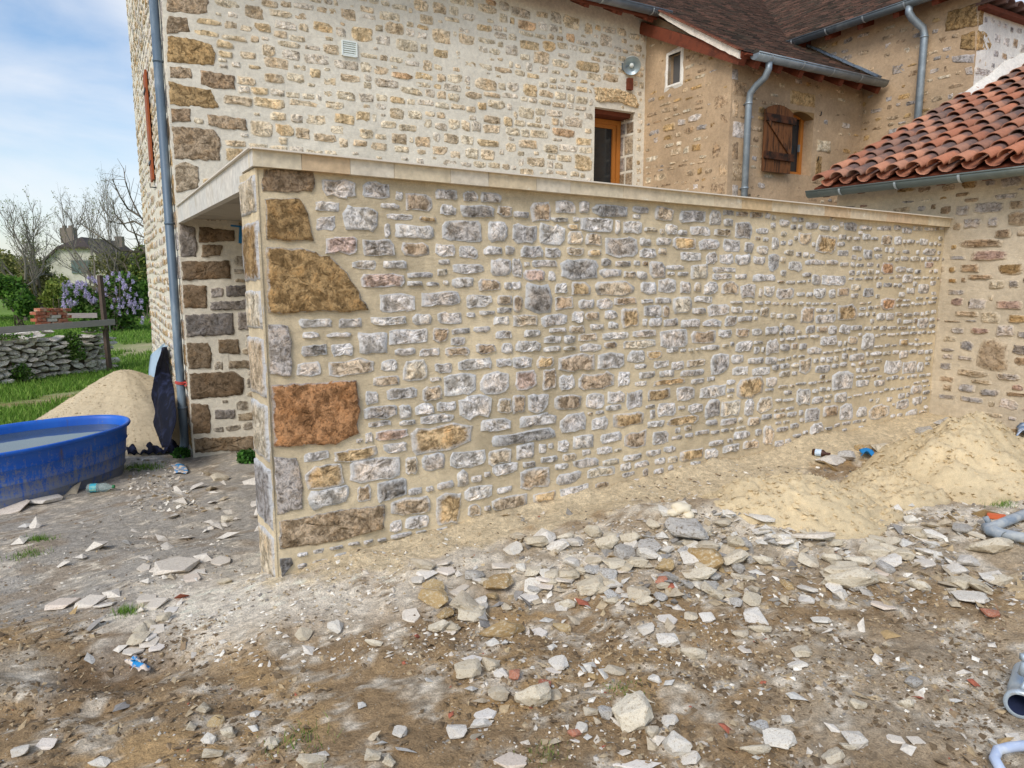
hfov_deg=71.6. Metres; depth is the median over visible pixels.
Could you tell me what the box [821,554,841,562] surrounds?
loose stone
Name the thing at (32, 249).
bare tree
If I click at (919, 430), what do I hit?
loose stone
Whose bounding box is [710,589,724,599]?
loose stone
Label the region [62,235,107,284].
bare tree
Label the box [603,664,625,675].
loose stone
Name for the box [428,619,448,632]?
loose stone
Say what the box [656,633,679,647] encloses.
loose stone
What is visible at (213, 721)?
loose stone
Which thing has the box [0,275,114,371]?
plank fence
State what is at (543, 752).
grass tuft
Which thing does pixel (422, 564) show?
loose stone
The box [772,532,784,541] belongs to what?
loose stone
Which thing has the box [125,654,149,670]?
paper wrapper
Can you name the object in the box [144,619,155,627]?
loose stone
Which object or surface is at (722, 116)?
entrance annex
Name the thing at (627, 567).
loose stone
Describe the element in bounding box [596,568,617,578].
loose stone
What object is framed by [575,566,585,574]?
loose stone
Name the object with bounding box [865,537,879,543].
loose stone
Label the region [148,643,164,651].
stone plate
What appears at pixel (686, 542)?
loose stone
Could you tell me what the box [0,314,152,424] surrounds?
lawn grass
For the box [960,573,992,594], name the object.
loose stone
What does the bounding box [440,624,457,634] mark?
stone plate
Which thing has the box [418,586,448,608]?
loose stone
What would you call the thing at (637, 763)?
stone plate
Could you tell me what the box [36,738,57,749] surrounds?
stone plate
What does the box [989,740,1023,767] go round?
pipe
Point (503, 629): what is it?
loose stone
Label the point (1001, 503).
grass tuft
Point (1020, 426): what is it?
plastic bag
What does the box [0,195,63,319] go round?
bare tree
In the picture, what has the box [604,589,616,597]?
loose stone
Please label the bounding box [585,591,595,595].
loose stone
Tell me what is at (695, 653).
loose stone
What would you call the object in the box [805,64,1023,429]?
tiled lean to
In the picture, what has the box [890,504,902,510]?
loose stone
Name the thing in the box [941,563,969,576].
loose stone
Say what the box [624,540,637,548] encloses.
loose stone
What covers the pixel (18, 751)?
loose stone
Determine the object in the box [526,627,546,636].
stone plate
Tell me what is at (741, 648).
stone plate
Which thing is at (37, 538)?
grass tuft
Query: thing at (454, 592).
stone plate
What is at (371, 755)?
loose stone
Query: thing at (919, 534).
loose stone
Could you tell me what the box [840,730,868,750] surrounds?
loose stone
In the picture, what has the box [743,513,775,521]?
loose stone
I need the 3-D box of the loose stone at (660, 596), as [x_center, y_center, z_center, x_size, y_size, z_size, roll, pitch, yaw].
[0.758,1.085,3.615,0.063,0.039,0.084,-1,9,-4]
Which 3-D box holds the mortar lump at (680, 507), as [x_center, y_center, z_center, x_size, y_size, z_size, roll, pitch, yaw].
[1.041,0.761,4.356,0.128,0.074,0.109,0,9,0]
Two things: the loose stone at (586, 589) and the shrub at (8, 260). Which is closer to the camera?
the loose stone at (586, 589)
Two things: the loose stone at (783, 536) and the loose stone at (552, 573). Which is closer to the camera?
the loose stone at (552, 573)
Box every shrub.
[0,248,22,307]
[0,273,39,325]
[14,257,58,311]
[37,273,73,318]
[88,248,133,283]
[126,245,148,318]
[139,278,150,323]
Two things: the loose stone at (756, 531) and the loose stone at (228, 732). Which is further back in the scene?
the loose stone at (756, 531)
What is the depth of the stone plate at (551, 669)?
3.00 m
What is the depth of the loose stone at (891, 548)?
4.03 m
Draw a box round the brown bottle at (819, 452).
[812,449,830,456]
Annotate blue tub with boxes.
[0,415,130,508]
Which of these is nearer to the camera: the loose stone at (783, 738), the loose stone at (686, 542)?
the loose stone at (783, 738)
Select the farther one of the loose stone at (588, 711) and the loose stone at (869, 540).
the loose stone at (869, 540)
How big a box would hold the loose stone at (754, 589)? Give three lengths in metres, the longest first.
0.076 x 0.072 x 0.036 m
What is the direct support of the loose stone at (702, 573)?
on the ground at (388, 689)
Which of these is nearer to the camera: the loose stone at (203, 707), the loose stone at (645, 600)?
the loose stone at (203, 707)
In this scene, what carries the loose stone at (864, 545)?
on the ground at (388, 689)
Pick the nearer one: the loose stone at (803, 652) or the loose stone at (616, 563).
the loose stone at (803, 652)
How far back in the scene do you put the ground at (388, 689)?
3.34 m
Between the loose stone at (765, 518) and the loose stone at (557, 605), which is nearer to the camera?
the loose stone at (557, 605)
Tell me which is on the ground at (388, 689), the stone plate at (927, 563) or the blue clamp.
the stone plate at (927, 563)
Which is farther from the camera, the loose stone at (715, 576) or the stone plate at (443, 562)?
the stone plate at (443, 562)
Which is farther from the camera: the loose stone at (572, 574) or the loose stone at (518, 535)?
the loose stone at (518, 535)
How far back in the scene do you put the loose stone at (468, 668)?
2.98 m
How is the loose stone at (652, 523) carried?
on the ground at (388, 689)
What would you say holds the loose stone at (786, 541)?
on the ground at (388, 689)
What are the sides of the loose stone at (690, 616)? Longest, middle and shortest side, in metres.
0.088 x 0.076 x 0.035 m
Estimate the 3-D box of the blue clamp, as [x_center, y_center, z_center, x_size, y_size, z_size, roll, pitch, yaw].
[-3.180,-1.737,8.231,0.146,0.213,0.020,-5,10,-30]
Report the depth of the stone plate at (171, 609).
3.79 m
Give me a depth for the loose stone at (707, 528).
4.20 m
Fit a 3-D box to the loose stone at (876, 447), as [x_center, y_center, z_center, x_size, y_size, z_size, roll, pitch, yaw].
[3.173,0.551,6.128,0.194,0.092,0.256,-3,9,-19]
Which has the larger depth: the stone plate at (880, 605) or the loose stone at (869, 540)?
the loose stone at (869, 540)
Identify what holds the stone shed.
on the ground at (388, 689)
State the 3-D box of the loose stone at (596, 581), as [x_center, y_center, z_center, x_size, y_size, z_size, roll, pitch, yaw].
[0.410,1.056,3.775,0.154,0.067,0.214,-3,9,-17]
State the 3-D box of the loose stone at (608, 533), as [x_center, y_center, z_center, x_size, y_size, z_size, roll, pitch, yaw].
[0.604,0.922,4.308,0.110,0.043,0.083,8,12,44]
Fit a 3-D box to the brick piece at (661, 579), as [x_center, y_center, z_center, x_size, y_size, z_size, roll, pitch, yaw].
[0.784,1.032,3.726,0.061,0.040,0.064,4,19,19]
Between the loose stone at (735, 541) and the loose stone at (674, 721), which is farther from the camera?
the loose stone at (735, 541)
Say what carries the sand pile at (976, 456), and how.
on the ground at (388, 689)
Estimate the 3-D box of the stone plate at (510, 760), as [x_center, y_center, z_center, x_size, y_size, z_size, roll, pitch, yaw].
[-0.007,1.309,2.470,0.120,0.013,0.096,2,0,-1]
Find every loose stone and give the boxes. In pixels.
[10,744,29,757]
[88,756,110,767]
[126,627,154,645]
[130,622,149,634]
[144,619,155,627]
[155,612,171,622]
[185,721,196,730]
[193,702,210,712]
[200,732,216,743]
[201,748,223,757]
[207,715,224,727]
[210,472,228,480]
[217,578,232,583]
[220,726,235,737]
[221,515,233,522]
[264,736,279,749]
[267,740,278,747]
[294,627,314,640]
[296,753,326,767]
[327,620,343,633]
[364,639,382,645]
[364,748,381,760]
[381,754,395,766]
[392,725,406,737]
[410,558,436,569]
[411,576,424,583]
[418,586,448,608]
[422,578,444,588]
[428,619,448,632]
[436,607,453,618]
[445,620,460,632]
[446,724,466,738]
[448,590,478,609]
[454,657,482,678]
[457,606,488,622]
[465,570,484,579]
[467,718,491,728]
[474,596,486,603]
[478,577,487,584]
[478,611,487,620]
[478,620,524,637]
[479,602,487,608]
[482,657,499,670]
[483,573,513,589]
[486,592,497,599]
[488,686,509,700]
[493,668,507,677]
[501,602,512,610]
[503,541,522,554]
[510,532,525,539]
[514,681,551,706]
[516,563,525,571]
[524,535,548,546]
[524,564,542,576]
[524,577,540,592]
[527,585,542,591]
[533,528,555,543]
[539,568,548,576]
[545,568,558,578]
[545,578,557,585]
[546,538,568,551]
[548,655,568,669]
[552,623,570,631]
[554,602,568,610]
[556,532,572,538]
[559,569,579,578]
[559,599,574,607]
[562,556,579,567]
[565,538,582,546]
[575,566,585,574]
[575,721,587,732]
[576,575,605,595]
[577,586,601,594]
[583,525,601,537]
[583,706,597,715]
[584,564,599,573]
[584,573,594,578]
[585,556,602,564]
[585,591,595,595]
[594,535,618,548]
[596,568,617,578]
[597,572,616,579]
[597,586,609,593]
[598,705,612,719]
[602,557,625,569]
[603,580,614,588]
[603,596,618,604]
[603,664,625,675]
[604,531,616,536]
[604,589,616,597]
[607,579,621,588]
[612,689,653,732]
[613,543,635,559]
[619,532,639,542]
[619,560,633,571]
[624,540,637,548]
[627,557,648,567]
[627,586,650,598]
[629,556,653,568]
[635,595,653,605]
[637,546,658,558]
[637,622,653,635]
[638,538,660,552]
[645,725,658,738]
[646,518,660,528]
[648,674,661,683]
[653,592,667,600]
[655,558,674,571]
[656,582,669,588]
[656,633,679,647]
[657,571,678,581]
[658,504,671,517]
[660,546,674,552]
[661,714,678,724]
[662,730,691,756]
[665,517,708,539]
[677,546,687,553]
[680,551,698,565]
[680,580,693,588]
[680,647,706,659]
[681,539,692,545]
[681,566,716,580]
[681,750,700,764]
[684,612,697,620]
[687,540,697,547]
[687,547,724,569]
[692,580,702,589]
[694,562,705,567]
[695,540,720,550]
[698,612,715,622]
[701,581,713,594]
[702,526,711,531]
[702,580,718,588]
[709,572,720,579]
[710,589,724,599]
[712,518,730,526]
[720,544,735,550]
[723,549,748,564]
[723,591,741,596]
[724,591,732,597]
[726,534,744,546]
[729,597,742,606]
[731,563,744,573]
[731,573,742,579]
[731,630,748,637]
[735,574,756,580]
[740,744,770,754]
[742,537,751,547]
[742,591,761,606]
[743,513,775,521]
[743,607,768,625]
[745,555,755,563]
[747,585,760,592]
[748,625,771,632]
[748,719,768,733]
[751,528,770,534]
[752,556,773,564]
[762,728,796,748]
[763,535,778,544]
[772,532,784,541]
[777,539,793,544]
[778,534,790,539]
[779,579,794,589]
[781,715,794,724]
[787,660,808,667]
[788,660,807,668]
[791,645,811,657]
[797,585,817,591]
[797,648,812,656]
[798,552,818,567]
[798,596,813,603]
[799,528,830,540]
[800,594,814,603]
[810,616,831,622]
[815,454,845,465]
[819,570,829,577]
[820,568,877,588]
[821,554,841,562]
[821,747,844,764]
[823,565,863,574]
[825,583,844,595]
[827,539,843,545]
[830,561,857,566]
[832,588,847,599]
[837,450,855,459]
[839,742,855,750]
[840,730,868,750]
[843,556,873,565]
[848,586,865,590]
[848,698,867,708]
[854,444,872,450]
[858,542,879,555]
[859,545,890,557]
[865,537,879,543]
[868,534,885,542]
[871,443,887,451]
[874,553,901,566]
[876,560,895,573]
[878,574,888,582]
[880,543,911,558]
[881,536,900,544]
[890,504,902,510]
[890,548,915,560]
[897,698,913,707]
[902,526,922,533]
[903,515,918,523]
[904,675,922,687]
[906,579,931,591]
[913,531,927,538]
[914,548,933,554]
[915,426,932,433]
[921,529,945,538]
[933,417,948,425]
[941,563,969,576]
[943,576,970,589]
[950,590,989,603]
[952,523,972,532]
[956,554,980,565]
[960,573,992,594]
[963,537,1013,552]
[978,572,994,581]
[988,574,1013,585]
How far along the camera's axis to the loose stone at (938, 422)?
6.92 m
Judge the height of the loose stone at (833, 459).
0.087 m
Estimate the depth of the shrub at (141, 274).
35.89 m
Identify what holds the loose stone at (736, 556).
on the ground at (388, 689)
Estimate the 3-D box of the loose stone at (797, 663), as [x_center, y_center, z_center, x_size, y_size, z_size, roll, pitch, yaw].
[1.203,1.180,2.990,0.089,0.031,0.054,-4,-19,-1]
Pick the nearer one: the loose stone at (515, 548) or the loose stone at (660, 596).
the loose stone at (660, 596)
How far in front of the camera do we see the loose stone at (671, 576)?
3.74 m
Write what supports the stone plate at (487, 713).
on the ground at (388, 689)
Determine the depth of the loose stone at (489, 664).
3.03 m
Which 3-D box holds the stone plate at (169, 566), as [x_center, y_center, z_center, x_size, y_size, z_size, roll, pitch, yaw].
[-2.098,1.135,4.438,0.270,0.034,0.327,-2,4,-20]
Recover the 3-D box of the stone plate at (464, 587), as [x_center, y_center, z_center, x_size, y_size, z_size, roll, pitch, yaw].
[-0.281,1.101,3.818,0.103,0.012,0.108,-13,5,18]
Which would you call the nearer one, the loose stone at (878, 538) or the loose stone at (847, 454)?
the loose stone at (878, 538)
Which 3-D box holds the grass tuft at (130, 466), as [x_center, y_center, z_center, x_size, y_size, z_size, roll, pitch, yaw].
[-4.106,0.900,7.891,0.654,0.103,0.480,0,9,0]
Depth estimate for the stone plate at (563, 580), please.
3.79 m
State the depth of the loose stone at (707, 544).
4.02 m
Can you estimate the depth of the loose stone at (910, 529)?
4.24 m
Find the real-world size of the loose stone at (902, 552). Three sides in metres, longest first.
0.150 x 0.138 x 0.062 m
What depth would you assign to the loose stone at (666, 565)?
3.85 m
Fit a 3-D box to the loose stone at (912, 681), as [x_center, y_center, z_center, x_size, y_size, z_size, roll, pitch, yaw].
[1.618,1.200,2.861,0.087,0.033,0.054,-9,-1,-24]
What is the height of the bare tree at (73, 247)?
7.614 m
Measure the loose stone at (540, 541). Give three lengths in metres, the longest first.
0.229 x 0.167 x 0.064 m
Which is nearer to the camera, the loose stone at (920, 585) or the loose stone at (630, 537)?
the loose stone at (920, 585)
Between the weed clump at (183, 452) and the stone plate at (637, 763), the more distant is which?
the weed clump at (183, 452)
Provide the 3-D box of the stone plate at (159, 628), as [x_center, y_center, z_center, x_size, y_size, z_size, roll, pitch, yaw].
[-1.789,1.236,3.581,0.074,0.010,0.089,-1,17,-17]
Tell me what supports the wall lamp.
attached to the farmhouse
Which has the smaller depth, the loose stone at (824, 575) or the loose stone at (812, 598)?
the loose stone at (812, 598)
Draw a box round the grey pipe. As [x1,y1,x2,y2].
[981,509,1023,542]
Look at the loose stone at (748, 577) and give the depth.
3.77 m
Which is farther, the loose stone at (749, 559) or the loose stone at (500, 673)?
the loose stone at (749, 559)
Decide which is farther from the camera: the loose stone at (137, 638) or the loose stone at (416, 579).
the loose stone at (416, 579)
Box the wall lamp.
[622,56,640,74]
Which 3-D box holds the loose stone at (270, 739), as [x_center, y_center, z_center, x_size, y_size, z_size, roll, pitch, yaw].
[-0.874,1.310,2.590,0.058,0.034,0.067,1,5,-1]
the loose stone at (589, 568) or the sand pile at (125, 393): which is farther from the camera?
the sand pile at (125, 393)
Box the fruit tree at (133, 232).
[76,160,145,272]
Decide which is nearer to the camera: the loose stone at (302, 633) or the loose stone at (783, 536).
the loose stone at (302, 633)
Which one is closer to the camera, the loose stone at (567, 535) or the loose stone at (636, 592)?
the loose stone at (636, 592)
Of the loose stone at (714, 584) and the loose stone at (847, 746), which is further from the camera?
the loose stone at (714, 584)
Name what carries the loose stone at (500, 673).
on the ground at (388, 689)
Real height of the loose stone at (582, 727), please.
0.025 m
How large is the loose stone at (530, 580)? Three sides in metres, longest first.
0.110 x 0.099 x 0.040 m
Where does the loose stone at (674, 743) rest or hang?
on the ground at (388, 689)
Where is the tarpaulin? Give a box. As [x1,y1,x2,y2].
[127,343,178,454]
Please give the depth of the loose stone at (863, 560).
3.88 m
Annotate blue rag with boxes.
[859,448,874,455]
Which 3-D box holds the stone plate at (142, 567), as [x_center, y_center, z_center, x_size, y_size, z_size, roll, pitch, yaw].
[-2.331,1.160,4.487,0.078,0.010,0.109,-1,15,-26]
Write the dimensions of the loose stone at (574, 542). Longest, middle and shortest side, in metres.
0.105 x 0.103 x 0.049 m
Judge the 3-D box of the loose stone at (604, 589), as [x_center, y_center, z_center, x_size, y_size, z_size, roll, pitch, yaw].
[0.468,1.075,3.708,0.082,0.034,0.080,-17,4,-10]
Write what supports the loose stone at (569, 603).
on the ground at (388, 689)
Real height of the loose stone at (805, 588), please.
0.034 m
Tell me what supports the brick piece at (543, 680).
on the ground at (388, 689)
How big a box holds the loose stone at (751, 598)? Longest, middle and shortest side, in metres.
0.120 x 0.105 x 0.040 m
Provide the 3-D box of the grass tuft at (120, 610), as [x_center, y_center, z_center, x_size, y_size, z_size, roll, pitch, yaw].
[-2.052,1.206,3.789,0.194,0.064,0.142,0,9,0]
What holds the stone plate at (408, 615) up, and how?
on the ground at (388, 689)
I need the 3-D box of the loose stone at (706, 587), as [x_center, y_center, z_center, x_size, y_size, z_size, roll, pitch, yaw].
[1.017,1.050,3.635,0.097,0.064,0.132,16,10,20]
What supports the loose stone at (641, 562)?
on the ground at (388, 689)
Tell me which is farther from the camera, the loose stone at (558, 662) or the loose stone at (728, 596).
the loose stone at (728, 596)
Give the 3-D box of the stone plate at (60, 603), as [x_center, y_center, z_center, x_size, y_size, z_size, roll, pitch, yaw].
[-2.530,1.237,4.003,0.172,0.021,0.153,-6,5,15]
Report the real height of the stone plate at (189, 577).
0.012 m
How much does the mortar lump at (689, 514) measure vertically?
0.045 m
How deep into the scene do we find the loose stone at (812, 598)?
3.56 m
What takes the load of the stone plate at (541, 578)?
on the ground at (388, 689)
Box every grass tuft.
[1,546,53,562]
[24,533,59,541]
[110,602,143,618]
[123,461,167,472]
[257,710,340,767]
[523,737,567,767]
[602,678,649,698]
[980,499,1017,507]
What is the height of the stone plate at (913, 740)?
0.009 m
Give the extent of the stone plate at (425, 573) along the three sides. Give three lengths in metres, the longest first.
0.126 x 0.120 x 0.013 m
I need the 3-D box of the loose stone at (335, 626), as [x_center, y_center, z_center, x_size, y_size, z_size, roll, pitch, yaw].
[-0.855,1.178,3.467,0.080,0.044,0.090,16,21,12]
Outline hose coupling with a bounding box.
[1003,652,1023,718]
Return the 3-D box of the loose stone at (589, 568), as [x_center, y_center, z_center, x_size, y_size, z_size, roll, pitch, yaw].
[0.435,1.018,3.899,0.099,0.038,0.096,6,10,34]
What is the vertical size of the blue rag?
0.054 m
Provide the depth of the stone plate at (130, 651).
3.42 m
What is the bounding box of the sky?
[0,0,1023,274]
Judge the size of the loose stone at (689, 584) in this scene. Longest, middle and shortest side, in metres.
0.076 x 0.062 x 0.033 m
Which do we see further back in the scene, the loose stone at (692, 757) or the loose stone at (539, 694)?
the loose stone at (539, 694)
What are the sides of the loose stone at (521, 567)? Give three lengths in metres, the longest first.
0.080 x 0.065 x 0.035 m
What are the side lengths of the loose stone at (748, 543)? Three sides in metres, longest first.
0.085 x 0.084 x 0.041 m
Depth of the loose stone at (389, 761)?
2.44 m
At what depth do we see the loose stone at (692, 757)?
2.48 m
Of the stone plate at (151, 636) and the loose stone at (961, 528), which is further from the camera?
the loose stone at (961, 528)
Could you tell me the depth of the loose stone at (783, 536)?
4.13 m
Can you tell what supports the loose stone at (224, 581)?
on the ground at (388, 689)
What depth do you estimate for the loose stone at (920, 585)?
3.63 m
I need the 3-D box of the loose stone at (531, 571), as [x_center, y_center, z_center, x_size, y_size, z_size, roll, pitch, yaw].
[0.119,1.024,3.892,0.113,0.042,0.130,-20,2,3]
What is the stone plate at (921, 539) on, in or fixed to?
on the ground at (388, 689)
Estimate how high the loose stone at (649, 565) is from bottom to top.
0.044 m
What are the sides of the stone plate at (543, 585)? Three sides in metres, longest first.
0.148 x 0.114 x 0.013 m
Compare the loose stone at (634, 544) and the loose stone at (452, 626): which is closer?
the loose stone at (452, 626)
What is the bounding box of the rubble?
[11,460,1022,759]
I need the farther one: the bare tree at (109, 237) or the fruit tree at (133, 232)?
the bare tree at (109, 237)
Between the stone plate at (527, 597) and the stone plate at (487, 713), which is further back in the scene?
the stone plate at (527, 597)
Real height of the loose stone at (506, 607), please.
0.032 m
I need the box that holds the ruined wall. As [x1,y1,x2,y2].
[0,308,120,383]
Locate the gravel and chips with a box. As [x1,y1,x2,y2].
[0,427,1023,767]
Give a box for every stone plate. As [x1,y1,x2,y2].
[0,499,30,514]
[28,494,62,503]
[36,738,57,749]
[44,597,80,610]
[74,594,106,608]
[92,602,115,607]
[122,647,144,655]
[136,594,156,603]
[137,563,149,571]
[139,637,159,647]
[144,598,170,609]
[144,633,156,640]
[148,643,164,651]
[149,624,164,633]
[153,556,199,575]
[164,607,178,612]
[183,573,200,582]
[189,569,205,574]
[211,556,230,565]
[250,501,255,506]
[402,608,419,622]
[416,569,437,579]
[436,560,451,565]
[436,567,454,575]
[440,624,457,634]
[449,589,466,596]
[455,584,468,591]
[461,655,481,660]
[473,708,496,718]
[492,563,513,568]
[493,752,526,767]
[518,592,538,601]
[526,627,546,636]
[534,576,552,589]
[536,576,550,581]
[545,666,561,673]
[554,577,574,582]
[582,555,599,565]
[613,759,660,767]
[617,749,630,755]
[657,614,677,623]
[737,645,751,652]
[790,531,835,538]
[870,600,896,609]
[873,567,888,575]
[886,734,905,743]
[906,736,925,744]
[910,534,928,541]
[914,558,935,566]
[931,555,955,563]
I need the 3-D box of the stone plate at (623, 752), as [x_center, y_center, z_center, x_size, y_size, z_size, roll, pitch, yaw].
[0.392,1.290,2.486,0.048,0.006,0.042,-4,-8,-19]
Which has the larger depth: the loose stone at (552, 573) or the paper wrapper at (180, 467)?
the paper wrapper at (180, 467)
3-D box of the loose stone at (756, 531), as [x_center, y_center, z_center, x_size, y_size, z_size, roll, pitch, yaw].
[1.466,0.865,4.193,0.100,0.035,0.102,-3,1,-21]
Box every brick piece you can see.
[509,669,519,680]
[538,679,551,686]
[567,729,581,736]
[655,576,667,583]
[979,603,1000,617]
[987,513,1005,519]
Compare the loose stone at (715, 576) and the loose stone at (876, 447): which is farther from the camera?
the loose stone at (876, 447)
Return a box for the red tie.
[175,380,186,385]
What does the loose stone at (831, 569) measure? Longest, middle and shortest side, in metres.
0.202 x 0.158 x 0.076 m
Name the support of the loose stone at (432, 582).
on the ground at (388, 689)
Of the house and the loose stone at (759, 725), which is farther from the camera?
the house
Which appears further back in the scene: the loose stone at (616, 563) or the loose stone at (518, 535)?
the loose stone at (518, 535)
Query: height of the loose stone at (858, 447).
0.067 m
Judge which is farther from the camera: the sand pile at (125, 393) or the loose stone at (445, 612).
the sand pile at (125, 393)
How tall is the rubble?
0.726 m
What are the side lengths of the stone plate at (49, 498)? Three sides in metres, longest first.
0.441 x 0.296 x 0.038 m
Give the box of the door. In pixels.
[594,118,620,183]
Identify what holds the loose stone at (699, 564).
on the ground at (388, 689)
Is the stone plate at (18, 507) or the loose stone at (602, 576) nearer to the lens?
the loose stone at (602, 576)
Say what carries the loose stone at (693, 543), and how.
on the ground at (388, 689)
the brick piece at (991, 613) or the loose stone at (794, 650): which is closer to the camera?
the loose stone at (794, 650)
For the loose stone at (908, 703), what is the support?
on the ground at (388, 689)
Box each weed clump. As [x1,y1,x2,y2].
[170,446,190,458]
[236,447,255,463]
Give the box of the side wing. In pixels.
[763,0,1023,150]
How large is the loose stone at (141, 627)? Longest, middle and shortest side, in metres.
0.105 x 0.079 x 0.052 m
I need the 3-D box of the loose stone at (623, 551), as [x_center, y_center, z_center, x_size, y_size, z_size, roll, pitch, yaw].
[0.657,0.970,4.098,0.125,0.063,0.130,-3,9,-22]
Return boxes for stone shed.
[176,147,953,577]
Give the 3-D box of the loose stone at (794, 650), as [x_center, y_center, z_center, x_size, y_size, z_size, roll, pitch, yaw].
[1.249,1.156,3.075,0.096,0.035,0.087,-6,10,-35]
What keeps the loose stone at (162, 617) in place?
on the ground at (388, 689)
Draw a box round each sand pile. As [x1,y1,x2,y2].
[36,369,179,456]
[699,471,907,539]
[839,464,953,510]
[861,410,1023,504]
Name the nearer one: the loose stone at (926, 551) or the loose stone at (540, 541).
the loose stone at (926, 551)
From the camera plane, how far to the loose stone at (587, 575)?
3.81 m
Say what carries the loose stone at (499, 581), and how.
on the ground at (388, 689)
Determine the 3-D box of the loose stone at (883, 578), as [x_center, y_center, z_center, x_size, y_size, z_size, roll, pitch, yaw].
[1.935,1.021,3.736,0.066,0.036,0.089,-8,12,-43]
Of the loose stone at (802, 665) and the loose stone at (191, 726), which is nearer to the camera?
the loose stone at (191, 726)
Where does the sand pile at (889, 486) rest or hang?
on the ground at (388, 689)
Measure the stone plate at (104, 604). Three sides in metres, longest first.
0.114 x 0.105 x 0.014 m
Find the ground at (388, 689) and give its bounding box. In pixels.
[0,299,1023,767]
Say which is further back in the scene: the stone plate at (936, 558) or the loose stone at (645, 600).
the stone plate at (936, 558)
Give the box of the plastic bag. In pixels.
[1016,422,1023,435]
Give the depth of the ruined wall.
15.17 m
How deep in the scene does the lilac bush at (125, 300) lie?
27.87 m
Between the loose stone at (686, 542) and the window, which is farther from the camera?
the window
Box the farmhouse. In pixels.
[126,0,869,457]
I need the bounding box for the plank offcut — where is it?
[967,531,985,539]
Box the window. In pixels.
[790,115,803,174]
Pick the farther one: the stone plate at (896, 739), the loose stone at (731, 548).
the loose stone at (731, 548)
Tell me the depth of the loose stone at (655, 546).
4.08 m
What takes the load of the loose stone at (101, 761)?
on the ground at (388, 689)
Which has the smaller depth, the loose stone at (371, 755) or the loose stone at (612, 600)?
the loose stone at (371, 755)
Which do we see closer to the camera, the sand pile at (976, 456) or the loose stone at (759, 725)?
the loose stone at (759, 725)
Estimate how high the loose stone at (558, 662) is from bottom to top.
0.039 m
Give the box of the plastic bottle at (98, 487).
[86,483,114,492]
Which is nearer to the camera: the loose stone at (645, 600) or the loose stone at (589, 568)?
the loose stone at (645, 600)
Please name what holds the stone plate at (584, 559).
on the ground at (388, 689)
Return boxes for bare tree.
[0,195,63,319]
[2,185,58,311]
[44,183,128,286]
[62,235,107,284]
[74,167,139,278]
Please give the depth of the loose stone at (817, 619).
3.35 m
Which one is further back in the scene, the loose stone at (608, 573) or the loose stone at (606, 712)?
the loose stone at (608, 573)
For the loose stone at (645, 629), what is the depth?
3.28 m
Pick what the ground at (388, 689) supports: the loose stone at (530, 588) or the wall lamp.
the loose stone at (530, 588)
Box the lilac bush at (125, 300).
[52,271,146,331]
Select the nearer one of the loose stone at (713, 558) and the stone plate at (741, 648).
the stone plate at (741, 648)
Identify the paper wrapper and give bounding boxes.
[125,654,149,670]
[171,462,188,473]
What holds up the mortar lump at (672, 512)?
on the ground at (388, 689)
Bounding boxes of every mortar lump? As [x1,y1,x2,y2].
[667,508,678,516]
[671,502,691,513]
[683,511,694,517]
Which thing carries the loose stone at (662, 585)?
on the ground at (388, 689)
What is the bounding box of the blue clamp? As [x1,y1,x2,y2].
[231,225,241,243]
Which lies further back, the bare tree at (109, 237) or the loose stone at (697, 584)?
the bare tree at (109, 237)
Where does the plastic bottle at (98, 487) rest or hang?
on the ground at (388, 689)
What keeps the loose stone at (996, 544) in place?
on the ground at (388, 689)
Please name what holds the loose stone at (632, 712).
on the ground at (388, 689)
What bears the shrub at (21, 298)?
on the ground at (388, 689)
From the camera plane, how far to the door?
11.15 m
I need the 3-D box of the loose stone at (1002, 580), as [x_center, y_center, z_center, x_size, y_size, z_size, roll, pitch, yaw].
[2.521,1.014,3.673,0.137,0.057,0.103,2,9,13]
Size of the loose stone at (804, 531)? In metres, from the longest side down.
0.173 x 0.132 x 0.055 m
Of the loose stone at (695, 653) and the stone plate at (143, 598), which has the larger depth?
the stone plate at (143, 598)
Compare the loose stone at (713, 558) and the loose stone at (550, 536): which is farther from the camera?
the loose stone at (550, 536)
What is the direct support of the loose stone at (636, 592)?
on the ground at (388, 689)
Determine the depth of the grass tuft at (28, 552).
4.88 m
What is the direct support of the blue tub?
on the ground at (388, 689)
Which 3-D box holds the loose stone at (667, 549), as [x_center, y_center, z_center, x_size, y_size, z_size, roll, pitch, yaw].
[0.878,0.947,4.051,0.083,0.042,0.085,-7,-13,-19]
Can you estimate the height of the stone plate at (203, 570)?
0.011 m
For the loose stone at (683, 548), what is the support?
on the ground at (388, 689)
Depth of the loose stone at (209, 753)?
2.54 m
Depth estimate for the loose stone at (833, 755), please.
2.46 m
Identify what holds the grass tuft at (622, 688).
on the ground at (388, 689)
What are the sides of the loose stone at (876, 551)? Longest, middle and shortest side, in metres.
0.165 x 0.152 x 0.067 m
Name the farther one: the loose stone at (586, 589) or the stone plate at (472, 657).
the loose stone at (586, 589)
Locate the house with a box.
[40,225,132,288]
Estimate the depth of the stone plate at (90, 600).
3.95 m
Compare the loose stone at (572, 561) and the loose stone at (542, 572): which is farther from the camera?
the loose stone at (572, 561)
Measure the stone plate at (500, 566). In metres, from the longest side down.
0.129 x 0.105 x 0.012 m
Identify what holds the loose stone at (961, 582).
on the ground at (388, 689)
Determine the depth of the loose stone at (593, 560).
3.93 m
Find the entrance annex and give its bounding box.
[639,10,889,205]
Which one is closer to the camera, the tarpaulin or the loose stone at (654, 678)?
the loose stone at (654, 678)
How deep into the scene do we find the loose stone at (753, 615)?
3.39 m

